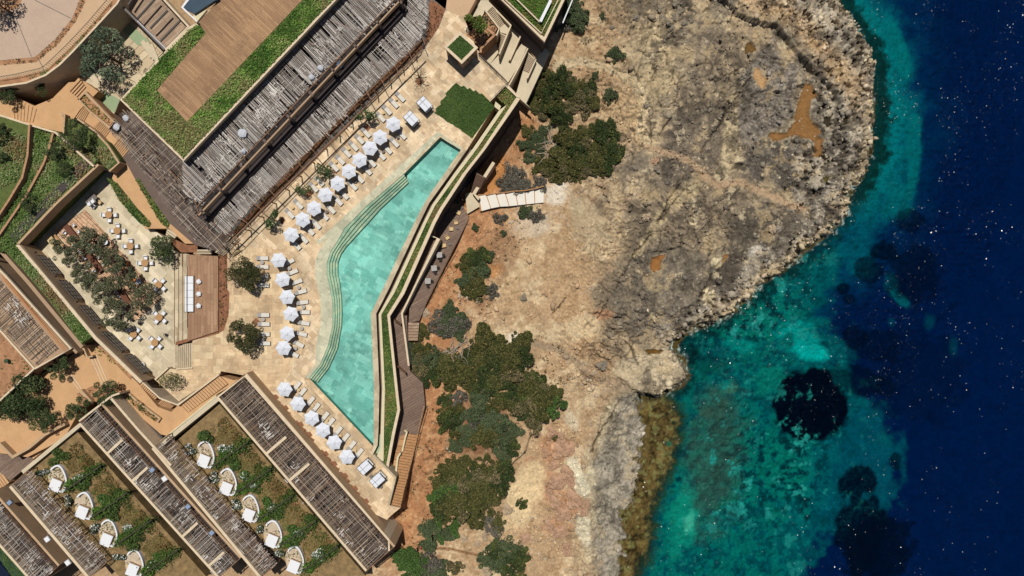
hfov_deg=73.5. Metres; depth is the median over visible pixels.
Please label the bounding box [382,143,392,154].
sun lounger
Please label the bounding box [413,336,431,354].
maquis shrub
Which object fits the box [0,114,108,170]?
parapet wall
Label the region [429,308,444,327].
maquis shrub
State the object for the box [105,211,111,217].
dining table
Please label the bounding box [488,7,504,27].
concrete steps
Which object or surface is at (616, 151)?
maquis shrub
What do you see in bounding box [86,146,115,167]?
bank planting
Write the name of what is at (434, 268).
terrace table
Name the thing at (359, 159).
parasol
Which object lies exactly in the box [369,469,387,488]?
canopy daybed
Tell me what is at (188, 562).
garden soil
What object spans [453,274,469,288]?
maquis shrub
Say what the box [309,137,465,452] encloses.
swimming pool
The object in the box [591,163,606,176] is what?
maquis shrub
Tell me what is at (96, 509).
garden shrub
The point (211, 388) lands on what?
path steps
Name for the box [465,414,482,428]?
maquis shrub
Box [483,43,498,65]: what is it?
shaded landing
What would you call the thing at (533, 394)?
maquis shrub
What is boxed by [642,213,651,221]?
boulder
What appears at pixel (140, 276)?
floor lines
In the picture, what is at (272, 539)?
garden daybed
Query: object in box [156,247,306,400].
pool deck west paving
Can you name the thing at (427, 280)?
terrace table
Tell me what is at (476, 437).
maquis shrub
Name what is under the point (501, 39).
concrete steps
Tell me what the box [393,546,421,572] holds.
maquis shrub
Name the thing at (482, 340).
maquis shrub
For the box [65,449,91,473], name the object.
dry grass
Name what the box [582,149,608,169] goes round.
maquis shrub
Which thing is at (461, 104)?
lawn grass
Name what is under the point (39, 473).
garden shrub
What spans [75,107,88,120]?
path steps
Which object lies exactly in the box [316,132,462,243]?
pool edge paving
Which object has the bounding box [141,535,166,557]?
dry grass
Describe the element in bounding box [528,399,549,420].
maquis shrub
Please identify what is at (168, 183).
pergola
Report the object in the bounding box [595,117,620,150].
maquis shrub
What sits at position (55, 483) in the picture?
garden daybed
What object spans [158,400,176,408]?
path steps
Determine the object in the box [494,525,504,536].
maquis shrub
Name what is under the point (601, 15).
bush
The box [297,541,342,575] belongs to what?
hedge
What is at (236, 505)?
garden shrub
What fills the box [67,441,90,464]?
border plants
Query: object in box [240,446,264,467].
border plants
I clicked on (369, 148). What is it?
parasol
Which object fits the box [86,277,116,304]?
olive tree
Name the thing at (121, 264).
olive tree
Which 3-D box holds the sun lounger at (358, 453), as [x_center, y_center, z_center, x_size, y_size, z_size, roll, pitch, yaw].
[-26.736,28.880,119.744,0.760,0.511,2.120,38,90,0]
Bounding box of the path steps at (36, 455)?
[31,447,49,458]
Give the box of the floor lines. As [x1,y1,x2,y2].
[69,211,160,309]
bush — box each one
[441,298,458,317]
[446,560,464,574]
[471,222,479,231]
[486,283,499,299]
[489,251,494,257]
[492,212,507,225]
[499,230,506,236]
[515,497,527,509]
[517,205,532,218]
[528,208,544,222]
[552,23,560,32]
[591,71,598,79]
[599,12,605,19]
[602,87,618,104]
[605,45,626,63]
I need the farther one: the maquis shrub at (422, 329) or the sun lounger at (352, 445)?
the maquis shrub at (422, 329)
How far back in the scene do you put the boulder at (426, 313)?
124.68 m
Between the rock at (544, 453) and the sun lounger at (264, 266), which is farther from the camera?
the rock at (544, 453)
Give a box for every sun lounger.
[256,256,268,259]
[256,265,268,268]
[257,283,268,286]
[257,313,269,316]
[258,322,269,325]
[258,332,269,335]
[258,341,270,345]
[259,273,268,277]
[284,208,294,219]
[284,258,294,266]
[286,268,298,275]
[288,350,299,357]
[290,278,302,285]
[291,241,301,249]
[292,339,304,347]
[292,381,301,392]
[293,198,303,209]
[294,288,306,295]
[295,330,307,336]
[296,300,308,304]
[297,320,309,325]
[297,387,307,396]
[298,310,309,313]
[299,233,308,243]
[304,225,314,235]
[305,395,315,406]
[308,181,318,192]
[310,218,321,229]
[311,402,320,411]
[314,175,324,186]
[319,210,329,220]
[319,411,329,421]
[325,203,335,214]
[326,417,335,427]
[328,161,339,172]
[332,195,343,206]
[333,426,342,435]
[334,154,345,164]
[338,189,349,199]
[341,147,351,157]
[341,432,349,443]
[346,440,356,449]
[347,180,357,190]
[348,140,358,151]
[354,133,364,144]
[354,448,363,459]
[355,172,364,183]
[360,127,371,138]
[362,165,371,175]
[366,156,376,167]
[375,111,385,122]
[375,149,385,160]
[381,104,391,115]
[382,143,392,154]
[388,98,398,108]
[389,136,399,147]
[395,91,405,102]
[396,129,406,139]
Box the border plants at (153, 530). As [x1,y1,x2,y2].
[147,525,169,549]
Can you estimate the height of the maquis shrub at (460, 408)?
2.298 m
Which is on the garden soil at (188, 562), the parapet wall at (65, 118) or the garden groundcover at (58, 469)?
the garden groundcover at (58, 469)
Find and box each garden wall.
[21,423,82,473]
[161,396,220,445]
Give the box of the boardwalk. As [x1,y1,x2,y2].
[478,186,543,211]
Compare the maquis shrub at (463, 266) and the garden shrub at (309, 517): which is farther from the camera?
the maquis shrub at (463, 266)
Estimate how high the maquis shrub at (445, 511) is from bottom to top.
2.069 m
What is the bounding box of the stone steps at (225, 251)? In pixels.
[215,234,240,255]
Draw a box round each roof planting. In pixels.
[122,24,203,157]
[183,0,330,155]
[507,0,559,34]
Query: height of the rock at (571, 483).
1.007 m
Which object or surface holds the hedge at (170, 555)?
on the garden soil at (188, 562)
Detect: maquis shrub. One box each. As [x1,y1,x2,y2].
[390,548,412,564]
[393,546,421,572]
[398,556,419,575]
[406,549,418,559]
[410,342,423,354]
[410,357,428,380]
[410,551,428,575]
[411,353,423,369]
[412,352,430,366]
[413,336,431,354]
[417,519,440,533]
[417,525,432,541]
[417,534,438,552]
[417,552,426,572]
[418,322,429,338]
[420,367,444,388]
[420,563,443,575]
[422,345,440,369]
[423,355,444,372]
[423,550,442,567]
[424,563,448,575]
[426,485,452,506]
[427,319,449,336]
[428,463,457,490]
[428,570,440,575]
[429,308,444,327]
[429,490,453,521]
[432,529,445,545]
[433,518,441,533]
[434,498,464,519]
[434,526,454,542]
[435,362,458,391]
[436,347,464,376]
[436,392,451,407]
[436,401,454,424]
[436,409,461,434]
[436,489,466,508]
[437,323,454,338]
[438,517,451,526]
[439,313,456,323]
[439,458,454,479]
[440,558,448,571]
[442,316,466,337]
[442,482,459,495]
[444,365,476,389]
[444,474,477,493]
[444,523,459,540]
[446,399,465,415]
[448,438,462,453]
[449,389,467,408]
[449,426,462,443]
[449,455,471,484]
[449,514,462,530]
[450,454,467,475]
[451,312,467,327]
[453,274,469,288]
[453,318,471,335]
[453,324,465,341]
[454,255,471,274]
[456,348,475,366]
[456,421,479,439]
[456,430,471,447]
[456,504,467,524]
[459,284,472,295]
[459,400,486,424]
[459,466,476,481]
[460,249,482,270]
[460,486,487,511]
[461,269,475,279]
[461,467,500,485]
[461,501,473,518]
[462,366,482,393]
[463,281,490,301]
[463,424,490,450]
[464,269,485,293]
[465,345,479,357]
[465,355,493,368]
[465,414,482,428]
[465,510,482,529]
[466,509,484,525]
[467,246,492,269]
[467,456,481,468]
[469,321,499,356]
[469,366,499,400]
[469,388,488,407]
[469,479,490,495]
[471,261,490,279]
[471,492,494,516]
[473,337,500,363]
[476,453,493,479]
[476,549,496,568]
[479,409,495,434]
[479,424,501,447]
[480,370,502,390]
[481,515,493,521]
[483,352,501,373]
[484,517,500,540]
[485,400,499,412]
[485,538,499,551]
[485,541,504,562]
[485,558,507,575]
[486,486,506,506]
[487,458,503,476]
[488,474,501,487]
[489,333,507,355]
[489,394,506,412]
[489,411,510,433]
[490,428,508,446]
[492,445,511,462]
[492,456,510,471]
[492,511,505,533]
[493,362,512,381]
[493,457,514,495]
[493,534,513,553]
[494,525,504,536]
[495,176,513,187]
[496,381,526,406]
[498,549,516,563]
[499,179,510,191]
[499,369,524,384]
[500,345,523,369]
[500,419,513,428]
[500,556,520,575]
[502,161,519,183]
[503,399,518,411]
[503,422,525,441]
[503,436,520,456]
[505,177,522,190]
[505,340,521,355]
[507,391,536,416]
[508,539,523,553]
[509,345,534,371]
[509,412,526,420]
[511,330,532,352]
[511,381,530,395]
[511,545,530,564]
[513,183,527,195]
[513,372,534,384]
[514,168,526,187]
[516,139,530,150]
[516,562,525,573]
[516,570,526,575]
[517,378,547,402]
[519,375,542,383]
[521,124,535,139]
[521,178,534,193]
[523,149,538,163]
[523,367,538,377]
[523,409,540,422]
[524,406,542,436]
[525,140,535,149]
[527,97,541,112]
[528,92,538,102]
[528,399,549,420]
[530,129,539,144]
[531,161,542,173]
[531,371,546,382]
[532,174,546,192]
[533,103,550,122]
[534,155,560,173]
[535,76,550,94]
[535,145,544,156]
[535,378,550,400]
[536,124,550,140]
[536,393,552,407]
[538,136,550,145]
[539,100,549,112]
[539,407,551,422]
[540,68,550,83]
[540,163,555,181]
[542,82,560,104]
[543,96,569,116]
[546,105,573,128]
[547,385,563,403]
[547,393,567,419]
[548,64,571,89]
[548,146,576,168]
[549,168,567,183]
[552,125,577,148]
[554,90,566,100]
[555,80,577,96]
[558,156,572,182]
[559,22,574,32]
[562,7,572,18]
[562,100,575,114]
[565,0,584,12]
[565,70,577,83]
[565,86,581,105]
[566,8,587,32]
[566,137,586,160]
[567,78,585,94]
[567,152,582,175]
[570,6,589,22]
[570,87,596,110]
[570,128,586,144]
[571,148,584,165]
[572,167,587,183]
[575,103,590,120]
[576,137,591,148]
[578,124,596,140]
[579,166,593,178]
[580,78,597,103]
[581,92,600,111]
[581,150,591,167]
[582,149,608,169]
[586,142,600,159]
[588,118,602,138]
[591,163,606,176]
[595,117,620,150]
[596,144,609,162]
[601,150,617,176]
[604,137,625,163]
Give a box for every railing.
[0,0,108,77]
[401,404,424,500]
[426,244,455,301]
[479,54,506,82]
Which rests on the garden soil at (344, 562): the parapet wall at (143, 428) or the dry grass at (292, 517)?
the dry grass at (292, 517)
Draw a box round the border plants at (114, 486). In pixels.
[96,468,120,491]
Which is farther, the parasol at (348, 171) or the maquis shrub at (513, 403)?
the maquis shrub at (513, 403)
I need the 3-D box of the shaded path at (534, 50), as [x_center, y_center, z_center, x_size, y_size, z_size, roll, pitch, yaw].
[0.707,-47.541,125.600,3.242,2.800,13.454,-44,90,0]
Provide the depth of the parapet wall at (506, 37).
120.94 m
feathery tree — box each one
[0,0,17,20]
[77,26,134,84]
[149,235,174,264]
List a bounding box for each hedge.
[58,460,105,495]
[84,487,131,522]
[110,514,158,549]
[136,545,181,575]
[208,436,251,469]
[231,463,274,500]
[252,490,296,526]
[277,515,318,553]
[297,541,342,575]
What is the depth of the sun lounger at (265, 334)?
119.60 m
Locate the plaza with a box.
[0,0,78,59]
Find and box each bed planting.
[80,386,124,404]
[82,94,109,122]
[108,180,149,226]
[126,396,156,420]
[135,179,167,227]
[218,256,226,326]
[230,42,422,234]
[425,5,441,43]
[470,29,489,43]
[483,11,494,31]
[497,87,514,104]
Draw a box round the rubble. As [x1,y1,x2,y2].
[440,0,878,575]
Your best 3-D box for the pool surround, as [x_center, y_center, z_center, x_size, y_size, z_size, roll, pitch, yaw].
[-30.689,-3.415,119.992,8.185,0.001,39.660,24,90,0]
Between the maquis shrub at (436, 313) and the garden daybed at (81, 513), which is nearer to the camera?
the garden daybed at (81, 513)
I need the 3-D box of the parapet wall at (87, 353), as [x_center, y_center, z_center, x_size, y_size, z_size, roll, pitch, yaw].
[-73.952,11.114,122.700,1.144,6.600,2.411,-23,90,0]
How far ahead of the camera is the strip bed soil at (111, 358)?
120.30 m
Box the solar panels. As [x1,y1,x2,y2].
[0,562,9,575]
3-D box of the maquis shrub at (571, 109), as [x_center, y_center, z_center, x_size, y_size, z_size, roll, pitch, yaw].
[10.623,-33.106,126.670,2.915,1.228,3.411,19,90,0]
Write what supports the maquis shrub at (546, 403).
on the ground at (845, 396)
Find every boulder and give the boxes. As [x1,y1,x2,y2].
[422,308,430,317]
[503,502,512,514]
[520,293,526,301]
[591,369,597,375]
[595,361,607,370]
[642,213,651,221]
[643,103,650,109]
[651,156,658,164]
[654,165,660,172]
[657,63,662,69]
[669,205,676,213]
[768,224,775,232]
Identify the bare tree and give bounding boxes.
[158,372,182,388]
[411,65,426,83]
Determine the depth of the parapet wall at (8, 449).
119.20 m
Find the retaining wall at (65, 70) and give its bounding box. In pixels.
[0,0,149,104]
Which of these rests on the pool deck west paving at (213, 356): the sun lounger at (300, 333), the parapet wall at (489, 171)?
the sun lounger at (300, 333)
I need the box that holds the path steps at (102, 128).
[94,122,109,136]
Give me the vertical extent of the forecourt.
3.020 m
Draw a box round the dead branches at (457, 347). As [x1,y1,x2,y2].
[437,333,474,363]
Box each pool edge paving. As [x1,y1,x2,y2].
[303,378,372,451]
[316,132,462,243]
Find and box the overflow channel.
[378,149,471,435]
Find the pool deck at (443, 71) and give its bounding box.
[192,10,507,519]
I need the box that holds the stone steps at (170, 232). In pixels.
[165,229,178,241]
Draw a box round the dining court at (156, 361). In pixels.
[34,171,189,379]
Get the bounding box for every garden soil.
[25,430,210,575]
[168,404,368,575]
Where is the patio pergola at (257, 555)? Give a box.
[152,433,280,575]
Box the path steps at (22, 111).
[10,96,36,121]
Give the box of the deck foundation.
[224,98,496,503]
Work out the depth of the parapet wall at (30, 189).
116.31 m
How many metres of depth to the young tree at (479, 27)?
116.42 m
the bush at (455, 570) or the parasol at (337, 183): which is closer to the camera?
the parasol at (337, 183)
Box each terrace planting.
[0,124,26,187]
[0,127,95,252]
[4,244,90,342]
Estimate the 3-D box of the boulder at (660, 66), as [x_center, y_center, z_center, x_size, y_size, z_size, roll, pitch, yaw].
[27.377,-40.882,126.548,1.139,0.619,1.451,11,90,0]
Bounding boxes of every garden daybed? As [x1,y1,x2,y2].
[48,477,63,492]
[74,504,90,519]
[99,531,114,547]
[125,562,140,575]
[196,453,211,468]
[219,480,234,495]
[241,507,256,522]
[264,532,279,548]
[286,558,301,573]
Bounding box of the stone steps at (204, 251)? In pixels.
[197,250,212,253]
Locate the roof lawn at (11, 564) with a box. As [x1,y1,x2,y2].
[0,549,23,575]
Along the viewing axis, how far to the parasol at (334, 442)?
117.72 m
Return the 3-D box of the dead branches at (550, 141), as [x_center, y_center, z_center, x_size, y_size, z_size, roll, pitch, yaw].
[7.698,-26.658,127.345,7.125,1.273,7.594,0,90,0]
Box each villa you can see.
[0,483,71,575]
[79,402,240,575]
[217,371,402,570]
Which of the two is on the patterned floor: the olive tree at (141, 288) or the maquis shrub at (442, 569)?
the olive tree at (141, 288)
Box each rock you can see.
[460,534,467,542]
[474,540,481,546]
[481,566,490,575]
[482,533,487,541]
[518,532,530,544]
[532,430,541,437]
[541,448,547,457]
[544,519,554,530]
[546,424,556,436]
[546,487,554,499]
[548,460,559,470]
[548,472,566,489]
[549,495,562,508]
[551,525,568,538]
[552,442,564,459]
[554,505,571,520]
[556,431,565,445]
[560,464,573,479]
[560,541,572,556]
[561,441,575,455]
[565,487,583,509]
[566,477,575,488]
[578,500,589,516]
[632,14,639,20]
[657,5,662,12]
[659,14,665,20]
[665,18,671,25]
[668,25,675,30]
[671,13,676,21]
[672,0,679,6]
[677,6,684,14]
[681,20,688,25]
[687,17,694,23]
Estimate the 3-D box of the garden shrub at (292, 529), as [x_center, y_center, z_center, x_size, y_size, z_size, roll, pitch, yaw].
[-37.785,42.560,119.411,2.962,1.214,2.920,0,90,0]
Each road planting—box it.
[4,0,84,64]
[30,3,109,77]
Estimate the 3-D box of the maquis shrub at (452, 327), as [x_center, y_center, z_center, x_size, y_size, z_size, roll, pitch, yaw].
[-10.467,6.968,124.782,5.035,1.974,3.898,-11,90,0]
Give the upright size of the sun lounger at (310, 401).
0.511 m
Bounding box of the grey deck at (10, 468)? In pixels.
[0,453,34,480]
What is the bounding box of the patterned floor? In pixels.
[54,209,161,321]
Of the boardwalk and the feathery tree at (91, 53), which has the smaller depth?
the feathery tree at (91, 53)
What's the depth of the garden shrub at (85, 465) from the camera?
119.21 m
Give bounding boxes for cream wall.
[377,105,506,460]
[494,102,500,112]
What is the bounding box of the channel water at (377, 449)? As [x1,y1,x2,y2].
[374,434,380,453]
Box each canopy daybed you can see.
[356,457,374,475]
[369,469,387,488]
[403,110,420,127]
[416,96,433,114]
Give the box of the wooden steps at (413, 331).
[408,322,419,340]
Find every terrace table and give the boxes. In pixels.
[425,278,430,283]
[431,265,436,270]
[436,252,441,257]
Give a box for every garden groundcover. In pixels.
[43,451,80,481]
[72,472,117,512]
[97,501,137,535]
[124,530,154,573]
[192,419,231,463]
[216,451,258,492]
[239,475,282,513]
[263,503,303,543]
[283,532,321,566]
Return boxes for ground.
[53,0,1023,575]
[218,0,446,236]
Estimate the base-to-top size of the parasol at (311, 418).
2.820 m
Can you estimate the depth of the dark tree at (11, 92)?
116.17 m
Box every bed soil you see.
[0,0,20,12]
[0,0,84,64]
[0,0,117,84]
[77,384,125,412]
[81,92,121,125]
[92,341,132,378]
[107,178,150,225]
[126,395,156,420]
[136,178,169,226]
[176,254,228,344]
[233,43,422,236]
[296,420,305,430]
[305,431,314,441]
[321,449,330,459]
[330,460,339,470]
[340,471,349,482]
[423,0,444,46]
[466,29,490,51]
[483,14,496,33]
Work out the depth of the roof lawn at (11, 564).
117.70 m
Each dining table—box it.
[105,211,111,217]
[113,227,120,233]
[126,243,133,249]
[130,331,136,337]
[141,259,148,266]
[151,339,157,345]
[155,281,161,287]
[155,314,162,320]
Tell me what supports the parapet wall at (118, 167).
on the ground at (845, 396)
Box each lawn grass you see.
[435,83,494,137]
[447,36,472,58]
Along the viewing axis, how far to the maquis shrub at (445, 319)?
124.57 m
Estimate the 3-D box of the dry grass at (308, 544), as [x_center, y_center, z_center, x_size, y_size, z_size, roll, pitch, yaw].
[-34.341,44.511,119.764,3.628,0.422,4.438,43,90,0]
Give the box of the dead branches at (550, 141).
[534,127,556,161]
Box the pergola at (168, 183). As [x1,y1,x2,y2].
[110,109,231,251]
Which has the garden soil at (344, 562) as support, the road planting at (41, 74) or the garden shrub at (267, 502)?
the garden shrub at (267, 502)
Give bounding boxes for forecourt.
[435,0,478,23]
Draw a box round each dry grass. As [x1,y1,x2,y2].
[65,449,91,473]
[91,476,118,496]
[118,503,142,526]
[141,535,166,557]
[213,425,239,445]
[237,452,262,473]
[258,479,283,500]
[280,505,306,527]
[303,530,329,554]
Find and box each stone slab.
[81,76,96,87]
[89,73,104,92]
[96,71,112,94]
[141,40,150,57]
[145,41,153,60]
[149,43,158,60]
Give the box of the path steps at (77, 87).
[68,78,85,96]
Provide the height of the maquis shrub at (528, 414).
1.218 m
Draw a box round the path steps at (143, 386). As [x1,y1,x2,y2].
[140,383,158,398]
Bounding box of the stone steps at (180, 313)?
[174,254,194,344]
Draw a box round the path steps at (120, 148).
[114,137,129,156]
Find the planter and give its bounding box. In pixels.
[444,32,477,68]
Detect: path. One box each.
[0,81,104,132]
[0,345,176,456]
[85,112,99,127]
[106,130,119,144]
[112,163,193,244]
[116,111,234,250]
[149,424,165,438]
[161,373,242,435]
[489,0,540,58]
[516,48,548,110]
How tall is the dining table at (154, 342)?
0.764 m
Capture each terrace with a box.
[0,117,27,209]
[0,117,106,251]
[123,0,190,50]
[409,157,488,322]
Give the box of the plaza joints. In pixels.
[5,0,70,68]
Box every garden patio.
[48,464,68,492]
[75,491,94,519]
[99,518,118,546]
[125,548,145,575]
[196,440,215,467]
[218,467,237,495]
[241,494,260,521]
[263,519,282,547]
[285,545,304,573]
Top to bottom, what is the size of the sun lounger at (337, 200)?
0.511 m
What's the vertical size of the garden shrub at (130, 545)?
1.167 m
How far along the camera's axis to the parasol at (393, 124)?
117.70 m
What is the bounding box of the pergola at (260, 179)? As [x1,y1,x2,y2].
[208,0,428,245]
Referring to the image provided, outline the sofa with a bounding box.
[185,276,194,311]
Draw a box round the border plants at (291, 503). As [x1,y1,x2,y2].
[286,499,306,521]
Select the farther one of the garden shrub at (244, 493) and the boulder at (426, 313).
the boulder at (426, 313)
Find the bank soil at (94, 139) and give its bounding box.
[67,118,125,169]
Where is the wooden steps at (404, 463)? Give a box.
[391,433,418,505]
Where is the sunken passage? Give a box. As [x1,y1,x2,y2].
[393,231,436,337]
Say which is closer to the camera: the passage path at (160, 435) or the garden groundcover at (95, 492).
the garden groundcover at (95, 492)
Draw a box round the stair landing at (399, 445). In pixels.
[393,435,404,466]
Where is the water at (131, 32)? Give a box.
[123,24,147,44]
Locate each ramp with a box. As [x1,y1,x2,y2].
[472,0,492,27]
[490,28,519,83]
[505,44,526,82]
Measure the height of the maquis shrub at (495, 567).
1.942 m
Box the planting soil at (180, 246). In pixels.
[169,237,196,251]
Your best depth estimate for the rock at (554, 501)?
127.56 m
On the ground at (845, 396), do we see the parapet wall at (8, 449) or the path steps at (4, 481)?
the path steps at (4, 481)
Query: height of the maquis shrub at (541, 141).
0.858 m
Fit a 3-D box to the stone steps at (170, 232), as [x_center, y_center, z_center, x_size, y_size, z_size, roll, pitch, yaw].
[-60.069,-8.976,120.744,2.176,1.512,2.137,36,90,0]
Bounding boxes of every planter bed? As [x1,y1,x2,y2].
[382,98,515,463]
[496,88,515,108]
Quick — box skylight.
[181,0,219,23]
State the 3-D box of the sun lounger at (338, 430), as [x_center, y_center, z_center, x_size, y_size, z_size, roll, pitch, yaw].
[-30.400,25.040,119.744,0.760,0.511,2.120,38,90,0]
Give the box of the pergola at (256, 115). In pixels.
[181,0,394,210]
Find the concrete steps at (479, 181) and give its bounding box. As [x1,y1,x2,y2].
[471,173,485,193]
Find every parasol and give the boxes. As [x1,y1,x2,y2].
[271,253,286,267]
[275,272,289,286]
[275,341,290,354]
[277,382,292,396]
[279,290,294,303]
[280,326,294,341]
[283,227,298,241]
[283,306,298,321]
[290,396,305,410]
[295,212,309,227]
[304,410,318,425]
[307,200,320,215]
[315,422,329,437]
[317,187,332,202]
[326,435,341,449]
[330,176,344,190]
[339,450,354,463]
[342,163,355,179]
[352,152,366,167]
[362,141,377,155]
[373,129,386,144]
[386,116,400,131]
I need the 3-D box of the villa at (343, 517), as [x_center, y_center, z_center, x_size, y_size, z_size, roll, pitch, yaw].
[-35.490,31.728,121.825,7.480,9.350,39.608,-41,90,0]
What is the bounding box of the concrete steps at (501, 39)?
[497,33,505,50]
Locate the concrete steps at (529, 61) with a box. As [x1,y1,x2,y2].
[523,53,534,71]
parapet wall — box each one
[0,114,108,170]
[0,124,34,221]
[0,132,55,237]
[0,252,93,347]
[0,422,69,458]
[58,111,69,134]
[77,118,126,173]
[78,92,120,130]
[78,389,95,402]
[78,390,129,421]
[82,347,95,357]
[110,394,177,465]
[125,392,161,422]
[142,372,227,405]
[155,366,172,379]
[160,394,218,440]
[176,367,192,369]
[218,374,397,550]
[235,40,422,234]
[373,452,398,504]
[395,451,401,471]
[401,235,441,365]
[402,429,408,450]
[458,169,478,201]
[467,0,477,26]
[473,162,495,200]
[480,34,495,58]
[484,9,499,42]
[485,26,494,35]
[489,2,511,58]
[508,48,527,87]
[509,35,520,62]
[527,59,535,80]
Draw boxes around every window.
[37,255,60,273]
[58,280,81,298]
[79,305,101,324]
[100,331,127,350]
[124,354,149,372]
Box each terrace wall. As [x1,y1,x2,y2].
[14,281,83,353]
[386,97,519,466]
[506,85,519,97]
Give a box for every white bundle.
[113,123,119,130]
[122,115,128,121]
[238,129,246,137]
[317,65,322,70]
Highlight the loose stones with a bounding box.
[441,51,861,571]
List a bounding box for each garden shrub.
[35,468,48,475]
[47,448,69,466]
[64,479,73,488]
[64,494,72,506]
[72,473,86,484]
[76,474,90,491]
[81,458,100,475]
[89,522,99,535]
[91,507,102,519]
[97,494,112,506]
[103,503,119,521]
[107,487,122,501]
[112,554,126,560]
[115,534,125,543]
[121,524,133,538]
[125,533,144,552]
[132,514,147,530]
[146,552,161,570]
[158,543,172,562]
[185,443,196,455]
[196,430,213,443]
[206,471,219,483]
[217,444,235,457]
[224,456,240,470]
[231,436,244,450]
[231,499,241,509]
[237,483,246,494]
[238,470,256,487]
[246,476,261,493]
[252,464,271,478]
[256,525,263,533]
[257,510,269,520]
[261,496,280,513]
[270,508,284,520]
[274,488,294,503]
[274,550,284,557]
[286,524,302,536]
[288,534,304,548]
[302,562,312,573]
[303,513,314,529]
[311,548,323,564]
[318,543,333,556]
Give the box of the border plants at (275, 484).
[262,472,285,495]
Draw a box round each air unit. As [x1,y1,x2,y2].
[6,499,13,505]
[149,466,155,472]
[185,503,191,509]
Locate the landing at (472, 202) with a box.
[465,192,479,213]
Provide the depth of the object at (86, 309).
119.31 m
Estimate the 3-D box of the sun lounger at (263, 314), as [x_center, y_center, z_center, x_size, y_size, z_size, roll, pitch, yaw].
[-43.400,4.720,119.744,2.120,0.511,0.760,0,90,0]
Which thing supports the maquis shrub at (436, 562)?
on the ground at (845, 396)
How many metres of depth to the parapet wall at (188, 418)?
119.10 m
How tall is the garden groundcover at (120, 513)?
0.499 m
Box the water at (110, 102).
[101,91,118,111]
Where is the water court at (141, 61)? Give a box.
[80,21,164,116]
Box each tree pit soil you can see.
[304,190,312,197]
[364,124,370,130]
[415,78,424,85]
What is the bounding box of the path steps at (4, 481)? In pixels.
[0,473,19,487]
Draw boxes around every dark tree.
[0,87,19,104]
[0,122,6,136]
[0,150,8,159]
[0,372,47,420]
[19,191,35,211]
[26,408,57,433]
[34,83,47,96]
[43,142,61,158]
[44,354,70,380]
[55,161,71,175]
[57,118,88,149]
[65,396,89,420]
[93,380,119,405]
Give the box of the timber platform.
[187,255,218,340]
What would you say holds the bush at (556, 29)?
on the ground at (845, 396)
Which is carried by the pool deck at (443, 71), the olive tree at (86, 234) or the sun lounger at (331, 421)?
the sun lounger at (331, 421)
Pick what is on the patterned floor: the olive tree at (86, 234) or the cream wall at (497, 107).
the olive tree at (86, 234)
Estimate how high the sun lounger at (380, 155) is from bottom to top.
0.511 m
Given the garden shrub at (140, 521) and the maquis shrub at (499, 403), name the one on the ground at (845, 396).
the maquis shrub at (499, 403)
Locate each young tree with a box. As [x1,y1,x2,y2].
[264,209,278,229]
[294,181,311,194]
[316,163,331,179]
[353,108,376,120]
[464,14,487,35]
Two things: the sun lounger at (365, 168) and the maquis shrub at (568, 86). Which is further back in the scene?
the maquis shrub at (568, 86)
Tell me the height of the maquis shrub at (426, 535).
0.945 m
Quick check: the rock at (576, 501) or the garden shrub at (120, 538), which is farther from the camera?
the rock at (576, 501)
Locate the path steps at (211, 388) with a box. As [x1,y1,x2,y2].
[182,373,229,411]
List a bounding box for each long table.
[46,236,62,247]
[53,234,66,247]
[63,224,102,272]
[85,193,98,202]
[117,288,132,306]
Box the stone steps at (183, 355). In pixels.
[176,343,191,367]
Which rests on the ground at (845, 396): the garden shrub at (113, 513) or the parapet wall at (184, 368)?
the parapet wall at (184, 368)
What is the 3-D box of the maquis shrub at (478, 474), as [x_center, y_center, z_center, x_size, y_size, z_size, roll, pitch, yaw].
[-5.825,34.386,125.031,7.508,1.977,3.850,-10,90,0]
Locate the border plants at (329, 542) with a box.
[309,524,331,546]
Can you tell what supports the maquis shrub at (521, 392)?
on the ground at (845, 396)
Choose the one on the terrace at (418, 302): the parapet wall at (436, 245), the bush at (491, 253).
the parapet wall at (436, 245)
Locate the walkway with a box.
[392,315,425,462]
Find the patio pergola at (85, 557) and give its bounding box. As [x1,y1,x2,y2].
[9,467,112,575]
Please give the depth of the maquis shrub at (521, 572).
126.89 m
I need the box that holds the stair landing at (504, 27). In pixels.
[500,23,508,34]
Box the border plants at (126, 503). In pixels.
[119,497,144,517]
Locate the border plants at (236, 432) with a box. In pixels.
[216,416,242,438]
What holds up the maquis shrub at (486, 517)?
on the ground at (845, 396)
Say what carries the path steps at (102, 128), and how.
on the bank soil at (94, 139)
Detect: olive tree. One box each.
[49,234,82,264]
[69,260,97,289]
[74,226,108,256]
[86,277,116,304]
[100,246,123,273]
[101,298,136,329]
[105,257,138,290]
[129,282,156,310]
[223,255,265,291]
[226,318,260,355]
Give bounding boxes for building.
[0,254,73,408]
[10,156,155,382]
[120,0,411,225]
[492,0,572,51]
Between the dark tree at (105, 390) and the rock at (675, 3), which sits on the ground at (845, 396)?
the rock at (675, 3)
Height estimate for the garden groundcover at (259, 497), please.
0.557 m
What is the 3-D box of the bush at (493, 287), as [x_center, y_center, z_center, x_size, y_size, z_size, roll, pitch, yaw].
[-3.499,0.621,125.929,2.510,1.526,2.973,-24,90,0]
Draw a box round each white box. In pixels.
[43,535,51,542]
[64,558,72,565]
[161,475,167,481]
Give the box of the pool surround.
[305,177,399,377]
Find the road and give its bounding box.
[0,0,111,78]
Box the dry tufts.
[398,12,629,537]
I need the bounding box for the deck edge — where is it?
[169,91,501,507]
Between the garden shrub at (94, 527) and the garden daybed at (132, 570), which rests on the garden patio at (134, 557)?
the garden daybed at (132, 570)

